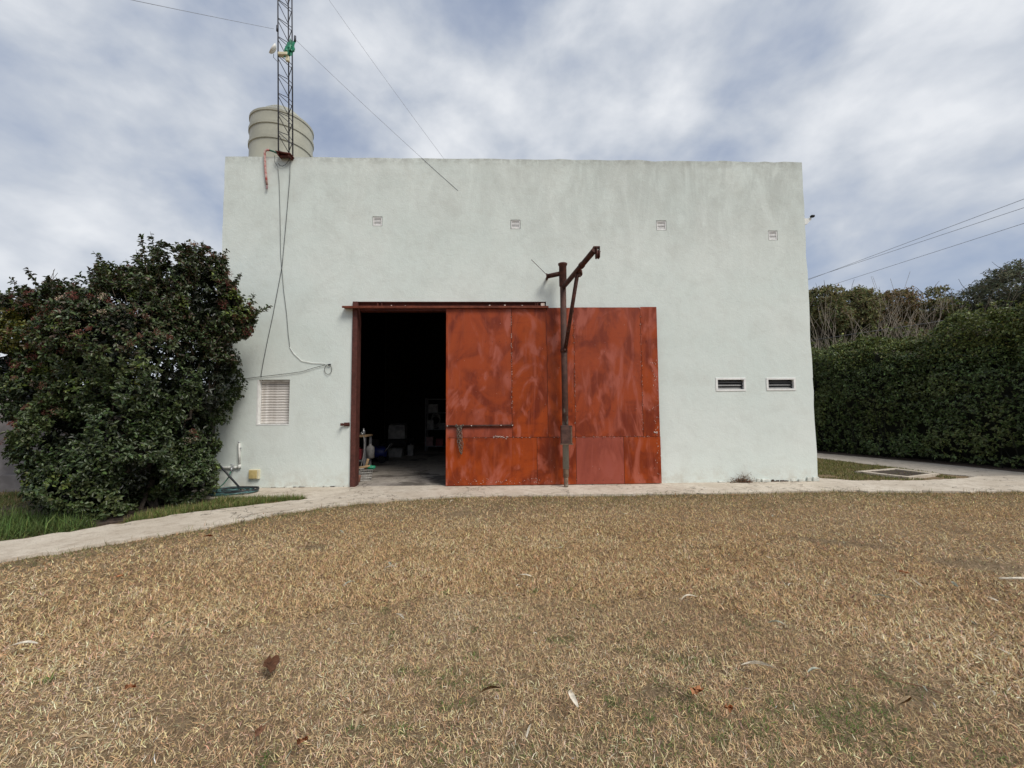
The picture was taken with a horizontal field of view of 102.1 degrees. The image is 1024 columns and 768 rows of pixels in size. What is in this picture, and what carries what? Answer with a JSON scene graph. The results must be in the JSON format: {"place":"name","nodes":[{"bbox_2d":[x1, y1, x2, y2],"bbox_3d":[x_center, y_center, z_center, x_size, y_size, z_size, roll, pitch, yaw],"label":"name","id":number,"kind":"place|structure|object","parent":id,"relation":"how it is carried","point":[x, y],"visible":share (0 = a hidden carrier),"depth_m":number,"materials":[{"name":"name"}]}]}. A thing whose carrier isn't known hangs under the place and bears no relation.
{"place":"outdoors","nodes":[
{"label":"outdoors","id":0,"kind":"place"},
{"bbox_2d":[359,447,362,459],"bbox_3d":[-3.597,1.630,9.720,0.180,0.280,0.200,0,-3,-2],"label":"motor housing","id":1,"kind":"object","parent":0,"point":[360,453],"visible":0.31,"depth_m":9.64,"materials":[{"name":"red metal"}]},
{"bbox_2d":[384,415,413,454],"bbox_3d":[-3.831,1.714,14.058,0.880,1.302,1.280,0,-3,-7],"label":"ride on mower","id":2,"kind":"object","parent":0,"point":[397,434],"visible":0.85,"depth_m":13.49,"materials":[{"name":"black metal"}]},
{"bbox_2d":[0,459,1023,767],"bbox_3d":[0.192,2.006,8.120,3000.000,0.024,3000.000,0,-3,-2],"label":"ground","id":3,"kind":"structure","parent":0,"point":[640,639],"depth_m":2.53,"materials":[{"name":"brown plant"}]},
{"bbox_2d":[0,490,37,513],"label":"green grass","id":4,"kind":"structure","parent":3,"relation":"on","point":[6,496],"depth_m":6.92,"materials":[{"name":"green plant"}]},
{"bbox_2d":[5,640,36,647],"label":"fallen leaf","id":5,"kind":"object","parent":3,"relation":"on","point":[28,641],"visible":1,"depth_m":2.57,"materials":[{"name":"beige plant"}]},
{"bbox_2d":[0,501,109,540],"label":"green grass","id":6,"kind":"structure","parent":3,"relation":"on","point":[19,522],"depth_m":5.26,"materials":[{"name":"green plant"}]},
{"bbox_2d":[0,385,215,491],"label":"boundary wall","id":7,"kind":"structure","parent":3,"relation":"on","point":[9,481],"depth_m":7.93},
{"bbox_2d":[0,499,221,532],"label":"shrub bed","id":8,"kind":"object","parent":3,"relation":"on","point":[112,520],"visible":0.09,"depth_m":6.14,"materials":[{"name":"green plant"}]},
{"bbox_2d":[0,232,272,521],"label":"flowering shrub","id":9,"kind":"object","parent":8,"relation":"on","point":[55,359],"visible":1,"depth_m":6.22,"materials":[{"name":"green plant"}]},
{"bbox_2d":[117,492,306,523],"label":"green grass","id":10,"kind":"structure","parent":3,"relation":"on","point":[225,501],"depth_m":6.40,"materials":[{"name":"green plant"}]},
{"bbox_2d":[215,157,818,487],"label":"warehouse","id":11,"kind":"structure","parent":3,"relation":"on","point":[409,285],"depth_m":8.34,"materials":[{"name":"paint"}]},
{"bbox_2d":[222,441,241,470],"bbox_3d":[-5.531,1.387,7.932,0.656,0.559,0.123,0,-3,-2],"label":"pipe","id":12,"kind":"object","parent":11,"relation":"attached to","point":[239,459],"visible":0.9,"depth_m":7.95,"materials":[{"name":"white plastic"}]},
{"bbox_2d":[249,469,259,478],"bbox_3d":[-4.956,1.735,7.960,0.194,0.179,0.061,0,-3,-2],"label":"outlet box","id":13,"kind":"object","parent":11,"relation":"attached to","point":[254,473],"visible":1,"depth_m":7.93,"materials":[{"name":"beige plastic"}]},
{"bbox_2d":[264,149,276,189],"bbox_3d":[-4.814,-4.311,8.334,0.358,0.833,0.069,0,-4,-12],"label":"overflow pipe","id":14,"kind":"object","parent":11,"relation":"attached to","point":[265,169],"visible":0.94,"depth_m":8.30,"materials":[{"name":"plastic"}]},
{"bbox_2d":[256,380,289,424],"bbox_3d":[-4.670,0.365,8.151,0.620,0.886,0.146,0,-3,-2],"label":"shuttered window","id":15,"kind":"structure","parent":11,"relation":"in","point":[274,410],"depth_m":8.18,"materials":[{"name":"white paint"}]},
{"bbox_2d":[261,158,289,380],"bbox_3d":[-4.678,-2.320,8.223,0.524,4.516,0.099,-1,-4,10],"label":"cable","id":16,"kind":"object","parent":11,"relation":"attached to","point":[280,274],"visible":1,"depth_m":8.21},
{"bbox_2d":[248,105,313,156],"bbox_3d":[-5.233,-5.090,9.402,1.324,2.370,1.324,0,-3,-2],"label":"water tank","id":17,"kind":"object","parent":11,"relation":"on","point":[263,129],"visible":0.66,"depth_m":8.86,"materials":[{"name":"beige plastic"}]},
{"bbox_2d":[274,156,289,345],"bbox_3d":[-4.578,-2.651,8.245,0.386,3.853,0.077,1,-4,-15],"label":"cable","id":18,"kind":"object","parent":11,"relation":"attached to","point":[280,249],"visible":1,"depth_m":8.25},
{"bbox_2d":[275,0,295,159],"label":"lattice mast","id":19,"kind":"object","parent":11,"relation":"on","point":[281,154],"visible":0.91,"depth_m":8.54,"materials":[{"name":"grey metal"}]},
{"bbox_2d":[133,0,272,28],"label":"guy wire","id":20,"kind":"object","parent":19,"relation":"attached to","point":[197,13],"visible":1,"depth_m":6.31,"materials":[{"name":"grey metal"}]},
{"bbox_2d":[269,43,289,61],"bbox_3d":[-4.749,-6.754,8.443,0.384,0.338,0.214,1,-4,-19],"label":"antenna dish","id":21,"kind":"object","parent":19,"relation":"attached to","point":[280,54],"visible":1,"depth_m":8.46,"materials":[{"name":"white paint"}]},
{"bbox_2d":[284,39,294,56],"bbox_3d":[-4.574,-6.900,8.518,0.253,0.422,0.112,-1,-3,5],"label":"plastic rag","id":22,"kind":"object","parent":19,"relation":"attached to","point":[289,48],"visible":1,"depth_m":8.49,"materials":[{"name":"green plastic"}]},
{"bbox_2d":[296,40,454,187],"bbox_3d":[-2.791,-5.531,8.492,3.361,3.197,0.010,0,-3,-2],"label":"guy wire","id":23,"kind":"object","parent":19,"relation":"attached to","point":[374,114],"visible":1,"depth_m":8.49,"materials":[{"name":"grey metal"}]},
{"bbox_2d":[329,0,441,155],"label":"guy wire","id":24,"kind":"object","parent":19,"relation":"attached to","point":[386,80],"visible":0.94,"depth_m":8.68,"materials":[{"name":"grey metal"}]},
{"bbox_2d":[245,365,331,378],"bbox_3d":[-4.380,-0.240,8.107,1.684,0.279,0.011,0,-3,-2],"label":"cable","id":25,"kind":"object","parent":11,"relation":"attached to","point":[294,372],"visible":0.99,"depth_m":8.11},
{"bbox_2d":[359,434,372,473],"bbox_3d":[-3.774,1.656,9.784,0.790,0.900,0.500,0,-3,-2],"label":"tool bench","id":26,"kind":"object","parent":11,"relation":"on","point":[370,442],"visible":0.36,"depth_m":9.58,"materials":[{"name":"brown wood"}]},
{"bbox_2d":[361,436,364,474],"bbox_3d":[-3.368,1.636,9.446,0.238,0.883,0.078,-3,-5,40],"label":"air hose","id":27,"kind":"object","parent":26,"relation":"hanging from","point":[363,454],"visible":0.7,"depth_m":9.47,"materials":[{"name":"grey rubber"}]},
{"bbox_2d":[366,444,374,457],"bbox_3d":[-3.425,1.615,9.996,0.200,0.340,0.195,0,-3,-2],"label":"jerry can","id":28,"kind":"object","parent":26,"relation":"on","point":[370,449],"visible":0.97,"depth_m":9.92,"materials":[{"name":"white plastic"}]},
{"bbox_2d":[359,468,372,480],"bbox_3d":[-3.130,1.933,8.833,0.316,0.236,0.257,1,-4,-16],"label":"wire basket","id":29,"kind":"object","parent":11,"relation":"on","point":[366,475],"visible":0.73,"depth_m":8.76,"materials":[{"name":"grey metal"}]},
{"bbox_2d":[367,465,375,469],"bbox_3d":[-3.033,1.793,8.904,0.190,0.127,0.160,0,-3,-2],"label":"cloth","id":30,"kind":"object","parent":29,"relation":"in","point":[370,467],"visible":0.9,"depth_m":8.86,"materials":[{"name":"green fabric"}]},
{"bbox_2d":[366,439,392,462],"bbox_3d":[-3.827,1.898,11.772,0.813,0.661,0.410,0,-3,-2],"label":"air compressor","id":31,"kind":"object","parent":11,"relation":"on","point":[381,453],"visible":0.67,"depth_m":11.66,"materials":[{"name":"blue metal"}]},
{"bbox_2d":[388,448,403,456],"bbox_3d":[-3.670,2.172,13.113,0.440,0.270,0.320,0,-3,-2],"label":"storage crate","id":32,"kind":"object","parent":11,"relation":"on","point":[395,452],"visible":0.83,"depth_m":12.96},
{"bbox_2d":[408,444,413,455],"bbox_3d":[-3.290,2.137,13.476,0.180,0.380,0.180,0,-3,-2],"label":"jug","id":33,"kind":"object","parent":11,"relation":"on","point":[410,449],"visible":1,"depth_m":13.39,"materials":[{"name":"grey plastic"}]},
{"bbox_2d":[425,398,445,450],"bbox_3d":[-2.559,1.468,15.091,1.140,1.900,0.440,0,-3,-2],"label":"steel shelf","id":34,"kind":"object","parent":11,"relation":"on","point":[431,429],"visible":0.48,"depth_m":14.90,"materials":[{"name":"grey metal"}]},
{"bbox_2d":[424,437,433,445],"bbox_3d":[-3.005,2.079,15.040,0.300,0.320,0.283,0,-3,-2],"label":"box","id":35,"kind":"object","parent":34,"relation":"on","point":[429,441],"visible":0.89,"depth_m":14.90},
{"bbox_2d":[427,420,434,428],"bbox_3d":[-2.959,1.470,15.078,0.240,0.340,0.283,0,-3,-2],"label":"box","id":36,"kind":"object","parent":34,"relation":"on","point":[429,425],"visible":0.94,"depth_m":14.94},
{"bbox_2d":[428,404,438,412],"bbox_3d":[-2.863,0.891,15.116,0.340,0.300,0.283,0,-3,-2],"label":"box","id":37,"kind":"object","parent":34,"relation":"on","point":[433,408],"visible":0.94,"depth_m":14.98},
{"bbox_2d":[431,413,440,427],"bbox_3d":[-2.721,1.291,14.797,0.343,0.534,0.125,0,-3,-2],"label":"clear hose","id":38,"kind":"object","parent":34,"relation":"hanging from","point":[437,423],"visible":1,"depth_m":14.79,"materials":[{"name":"clear plastic"}]},
{"bbox_2d":[436,438,443,445],"bbox_3d":[-2.624,2.107,15.049,0.260,0.260,0.283,0,-3,-2],"label":"box","id":39,"kind":"object","parent":34,"relation":"on","point":[439,441],"visible":1,"depth_m":14.91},
{"bbox_2d":[439,423,445,428],"bbox_3d":[-2.458,1.528,15.089,0.400,0.220,0.283,0,-3,-2],"label":"box","id":40,"kind":"object","parent":34,"relation":"on","point":[442,425],"visible":0.47,"depth_m":14.95,"materials":[{"name":"grey plastic"}]},
{"bbox_2d":[446,307,661,485],"bbox_3d":[0.820,0.209,8.158,4.225,3.502,0.116,0,-3,-2],"label":"sliding door","id":41,"kind":"structure","parent":11,"relation":"in","point":[504,380],"depth_m":8.15,"materials":[{"name":"metal"}]},
{"bbox_2d":[455,424,463,454],"bbox_3d":[-1.018,1.068,7.987,0.169,0.589,0.078,0,-3,-2],"label":"chain","id":42,"kind":"object","parent":41,"relation":"hanging from","point":[458,441],"visible":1,"depth_m":7.98,"materials":[{"name":"grey metal"}]},
{"bbox_2d":[715,378,745,390],"bbox_3d":[4.417,0.012,8.393,0.617,0.272,0.088,0,-3,-2],"label":"louvre window","id":43,"kind":"structure","parent":11,"relation":"in","point":[722,384],"depth_m":8.39,"materials":[{"name":"white paint"}]},
{"bbox_2d":[766,378,795,390],"bbox_3d":[5.448,0.006,8.447,0.606,0.260,0.142,0,-3,-2],"label":"louvre window","id":44,"kind":"structure","parent":11,"relation":"in","point":[772,384],"depth_m":8.42,"materials":[{"name":"white paint"}]},
{"bbox_2d":[809,282,865,349],"bbox_3d":[13.101,-0.890,17.899,3.359,6.881,3.166,0,-3,-2],"label":"olive brown tree","id":45,"kind":"object","parent":3,"relation":"on","point":[838,304],"visible":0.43,"depth_m":17.28,"materials":[{"name":"green plant"}]},
{"bbox_2d":[811,281,887,353],"bbox_3d":[15.112,-0.943,18.684,3.551,7.081,3.158,3,-5,-44],"label":"olive brown tree","id":46,"kind":"object","parent":3,"relation":"on","point":[859,296],"visible":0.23,"depth_m":17.47,"materials":[{"name":"green plant"}]},
{"bbox_2d":[810,288,895,349],"bbox_3d":[12.482,-0.620,16.751,5.748,6.125,4.863,-2,-4,31],"label":"bare shrub","id":47,"kind":"object","parent":3,"relation":"on","point":[833,334],"visible":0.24,"depth_m":16.31,"materials":[{"name":"brown plant"}]},
{"bbox_2d":[809,273,964,353],"bbox_3d":[14.226,-1.021,16.419,8.684,6.868,6.394,0,-3,-2],"label":"bare shrub","id":48,"kind":"object","parent":3,"relation":"on","point":[901,305],"visible":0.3,"depth_m":15.91,"materials":[{"name":"plant"}]},
{"bbox_2d":[855,468,939,479],"bbox_3d":[8.512,1.991,9.080,1.370,0.108,0.950,1,-4,-19],"label":"drain cover","id":49,"kind":"object","parent":3,"relation":"on","point":[903,471],"visible":0.6,"depth_m":9.05,"materials":[{"name":"concrete"}]},
{"bbox_2d":[863,285,951,354],"bbox_3d":[16.998,-0.906,17.821,3.420,6.845,3.350,0,-3,-2],"label":"olive brown tree","id":50,"kind":"object","parent":3,"relation":"on","point":[911,297],"visible":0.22,"depth_m":17.86,"materials":[{"name":"green plant"}]},
{"bbox_2d":[855,292,960,355],"bbox_3d":[13.975,-0.722,16.294,6.937,6.263,5.061,0,-4,-12],"label":"bare shrub","id":51,"kind":"object","parent":3,"relation":"on","point":[921,310],"visible":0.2,"depth_m":16.99,"materials":[{"name":"brown plant"}]},
{"bbox_2d":[831,292,990,353],"bbox_3d":[16.348,-0.624,15.986,6.606,5.993,6.857,-1,-4,11],"label":"bare shrub","id":52,"kind":"object","parent":3,"relation":"on","point":[925,320],"visible":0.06,"depth_m":16.30,"materials":[{"name":"brown plant"}]},
{"bbox_2d":[817,450,1023,471],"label":"hedge bed","id":53,"kind":"object","parent":3,"relation":"on","point":[943,462],"visible":0.07,"depth_m":11.20,"materials":[{"name":"brown soil"}]},
{"bbox_2d":[811,296,1023,468],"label":"hedge","id":54,"kind":"object","parent":53,"relation":"on","point":[958,397],"visible":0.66,"depth_m":11.31,"materials":[{"name":"green plant"}]},
{"bbox_2d":[910,284,962,328],"bbox_3d":[18.850,-0.994,18.505,2.321,7.081,3.027,0,-3,-2],"label":"olive brown tree","id":55,"kind":"object","parent":3,"relation":"on","point":[930,293],"visible":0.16,"depth_m":17.91,"materials":[{"name":"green plant"}]},
{"bbox_2d":[856,288,1017,355],"bbox_3d":[17.663,-0.751,15.643,5.378,6.184,5.523,0,-4,-14],"label":"bare shrub","id":56,"kind":"object","parent":3,"relation":"on","point":[961,310],"visible":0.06,"depth_m":15.93,"materials":[{"name":"brown plant"}]},
{"bbox_2d":[936,296,984,336],"bbox_3d":[19.500,-0.653,18.577,3.154,6.399,4.372,-3,-4,35],"label":"olive brown tree","id":57,"kind":"object","parent":3,"relation":"on","point":[960,303],"visible":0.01,"depth_m":18.31,"materials":[{"name":"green plant"}]},
{"bbox_2d":[944,258,1023,334],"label":"grey green tree","id":58,"kind":"object","parent":3,"relation":"on","point":[984,289],"visible":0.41,"depth_m":16.76,"materials":[{"name":"green plant"}]},
{"bbox_2d":[998,577,1023,579],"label":"stick","id":59,"kind":"object","parent":3,"relation":"on","point":[1021,578],"visible":1,"depth_m":3.50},
{"bbox_2d":[0,588,1023,767],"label":"lawn grass","id":60,"kind":"structure","parent":0,"point":[616,681],"depth_m":2.16,"materials":[{"name":"brown plant"}]},
{"bbox_2d":[56,734,97,749],"bbox_3d":[-1.888,1.550,1.800,0.139,0.021,0.036,-3,-2,-19],"label":"fallen leaf","id":61,"kind":"object","parent":60,"relation":"on","point":[85,736],"visible":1,"depth_m":1.81,"materials":[{"name":"beige plant"}]},
{"bbox_2d":[125,684,135,688],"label":"fallen leaf","id":62,"kind":"object","parent":60,"relation":"on","point":[130,685],"visible":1,"depth_m":2.16,"materials":[{"name":"brown plant"}]},
{"bbox_2d":[254,725,264,737],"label":"fallen leaf","id":63,"kind":"object","parent":60,"relation":"on","point":[258,730],"visible":1,"depth_m":1.85,"materials":[{"name":"brown plant"}]},
{"bbox_2d":[262,655,279,672],"bbox_3d":[-1.367,1.585,2.348,0.086,0.045,0.122,8,4,-27],"label":"fallen leaf","id":64,"kind":"object","parent":60,"relation":"on","point":[270,664],"visible":1,"depth_m":2.35,"materials":[{"name":"brown plant"}]},
{"bbox_2d":[297,736,307,744],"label":"fallen leaf","id":65,"kind":"object","parent":60,"relation":"on","point":[300,740],"visible":1,"depth_m":1.80,"materials":[{"name":"brown plant"}]},
{"bbox_2d":[355,710,369,729],"bbox_3d":[-0.698,1.550,1.924,0.032,0.019,0.123,5,0,19],"label":"fallen leaf","id":66,"kind":"object","parent":60,"relation":"on","point":[360,715],"visible":1,"depth_m":1.92,"materials":[{"name":"beige plant"}]},
{"bbox_2d":[477,686,501,694],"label":"fallen leaf","id":67,"kind":"object","parent":60,"relation":"on","point":[488,688],"visible":1,"depth_m":2.12,"materials":[{"name":"brown plant"}]},
{"bbox_2d":[525,724,530,737],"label":"fallen leaf","id":68,"kind":"object","parent":60,"relation":"on","point":[527,728],"visible":1,"depth_m":1.84,"materials":[{"name":"beige plant"}]},
{"bbox_2d":[568,690,578,706],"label":"fallen leaf","id":69,"kind":"object","parent":60,"relation":"on","point":[572,696],"visible":1,"depth_m":2.03,"materials":[{"name":"beige plant"}]},
{"bbox_2d":[690,685,703,694],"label":"fallen leaf","id":70,"kind":"object","parent":60,"relation":"on","point":[696,690],"visible":1,"depth_m":2.09,"materials":[{"name":"brown plant"}]},
{"bbox_2d":[724,703,732,712],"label":"fallen leaf","id":71,"kind":"object","parent":60,"relation":"on","point":[730,707],"visible":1,"depth_m":1.97,"materials":[{"name":"brown plant"}]},
{"bbox_2d":[741,661,774,667],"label":"fallen leaf","id":72,"kind":"object","parent":60,"relation":"on","point":[757,662],"visible":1,"depth_m":2.31,"materials":[{"name":"beige plant"}]},
{"bbox_2d":[896,696,910,704],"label":"fallen leaf","id":73,"kind":"object","parent":60,"relation":"on","point":[904,699],"visible":1,"depth_m":2.02,"materials":[{"name":"beige plant"}]},
{"bbox_2d":[889,679,955,698],"bbox_3d":[2.122,1.573,2.144,0.250,0.015,0.012,-3,-4,35],"label":"stick","id":74,"kind":"object","parent":60,"relation":"on","point":[922,686],"visible":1,"depth_m":2.15,"materials":[{"name":"brown wood"}]},
{"bbox_2d":[934,677,952,681],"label":"fallen leaf","id":75,"kind":"object","parent":60,"relation":"on","point":[946,679],"visible":1,"depth_m":2.17,"materials":[{"name":"brown plant"}]},
{"bbox_2d":[0,475,1023,562],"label":"path","id":76,"kind":"structure","parent":0,"point":[109,534],"depth_m":7.26,"materials":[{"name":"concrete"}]},
{"bbox_2d":[190,486,258,495],"bbox_3d":[-5.517,1.947,7.525,1.763,0.066,0.732,0,-3,-2],"label":"garden hose","id":77,"kind":"object","parent":76,"relation":"on","point":[219,494],"visible":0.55,"depth_m":7.36,"materials":[{"name":"teal rubber"}]},
{"bbox_2d":[213,486,259,492],"bbox_3d":[-5.032,1.926,7.547,0.788,0.053,0.557,0,-3,-2],"label":"garden hose","id":78,"kind":"object","parent":77,"relation":"on","point":[255,488],"visible":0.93,"depth_m":7.48,"materials":[{"name":"teal rubber"}]},
{"bbox_2d":[220,466,241,489],"bbox_3d":[-5.408,1.655,7.808,0.725,0.672,0.043,-1,-4,8],"label":"pole","id":79,"kind":"object","parent":76,"relation":"on","point":[230,477],"visible":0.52,"depth_m":7.77,"materials":[{"name":"metal"}]},
{"bbox_2d":[531,246,600,486],"bbox_3d":[1.108,-0.316,7.341,0.578,4.444,2.036,1,-4,-27],"label":"hoist post","id":80,"kind":"object","parent":76,"relation":"on","point":[565,427],"visible":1,"depth_m":7.87,"materials":[{"name":"brown metal"}]},
{"bbox_2d":[730,472,754,482],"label":"dry weed","id":81,"kind":"object","parent":76,"relation":"on","point":[743,479],"visible":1,"depth_m":8.17,"materials":[{"name":"brown plant"}]},
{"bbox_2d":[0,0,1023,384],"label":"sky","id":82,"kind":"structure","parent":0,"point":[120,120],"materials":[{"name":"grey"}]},
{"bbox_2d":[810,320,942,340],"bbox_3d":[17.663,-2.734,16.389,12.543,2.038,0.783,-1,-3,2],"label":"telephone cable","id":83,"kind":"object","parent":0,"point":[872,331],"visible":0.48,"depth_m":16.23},
{"bbox_2d":[817,458,955,480],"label":"green grass","id":84,"kind":"structure","parent":0,"point":[840,466],"depth_m":9.53,"materials":[{"name":"green plant"}]},
{"bbox_2d":[808,199,1022,279],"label":"power line","id":85,"kind":"object","parent":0,"point":[923,236],"visible":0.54,"depth_m":13.31,"materials":[{"name":"grey metal"}]},
{"bbox_2d":[809,208,1021,278],"bbox_3d":[13.870,-4.811,13.099,0.215,0.014,11.185,1,-4,-15],"label":"power line","id":86,"kind":"object","parent":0,"point":[924,240],"visible":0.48,"depth_m":13.36,"materials":[{"name":"grey metal"}]},
{"bbox_2d":[817,453,1023,476],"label":"side path","id":87,"kind":"structure","parent":0,"point":[948,469],"depth_m":10.22,"materials":[{"name":"grey concrete"}]},
{"bbox_2d":[836,223,1023,283],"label":"power line","id":88,"kind":"object","parent":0,"point":[936,251],"visible":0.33,"depth_m":14.73,"materials":[{"name":"grey metal"}]}
]}

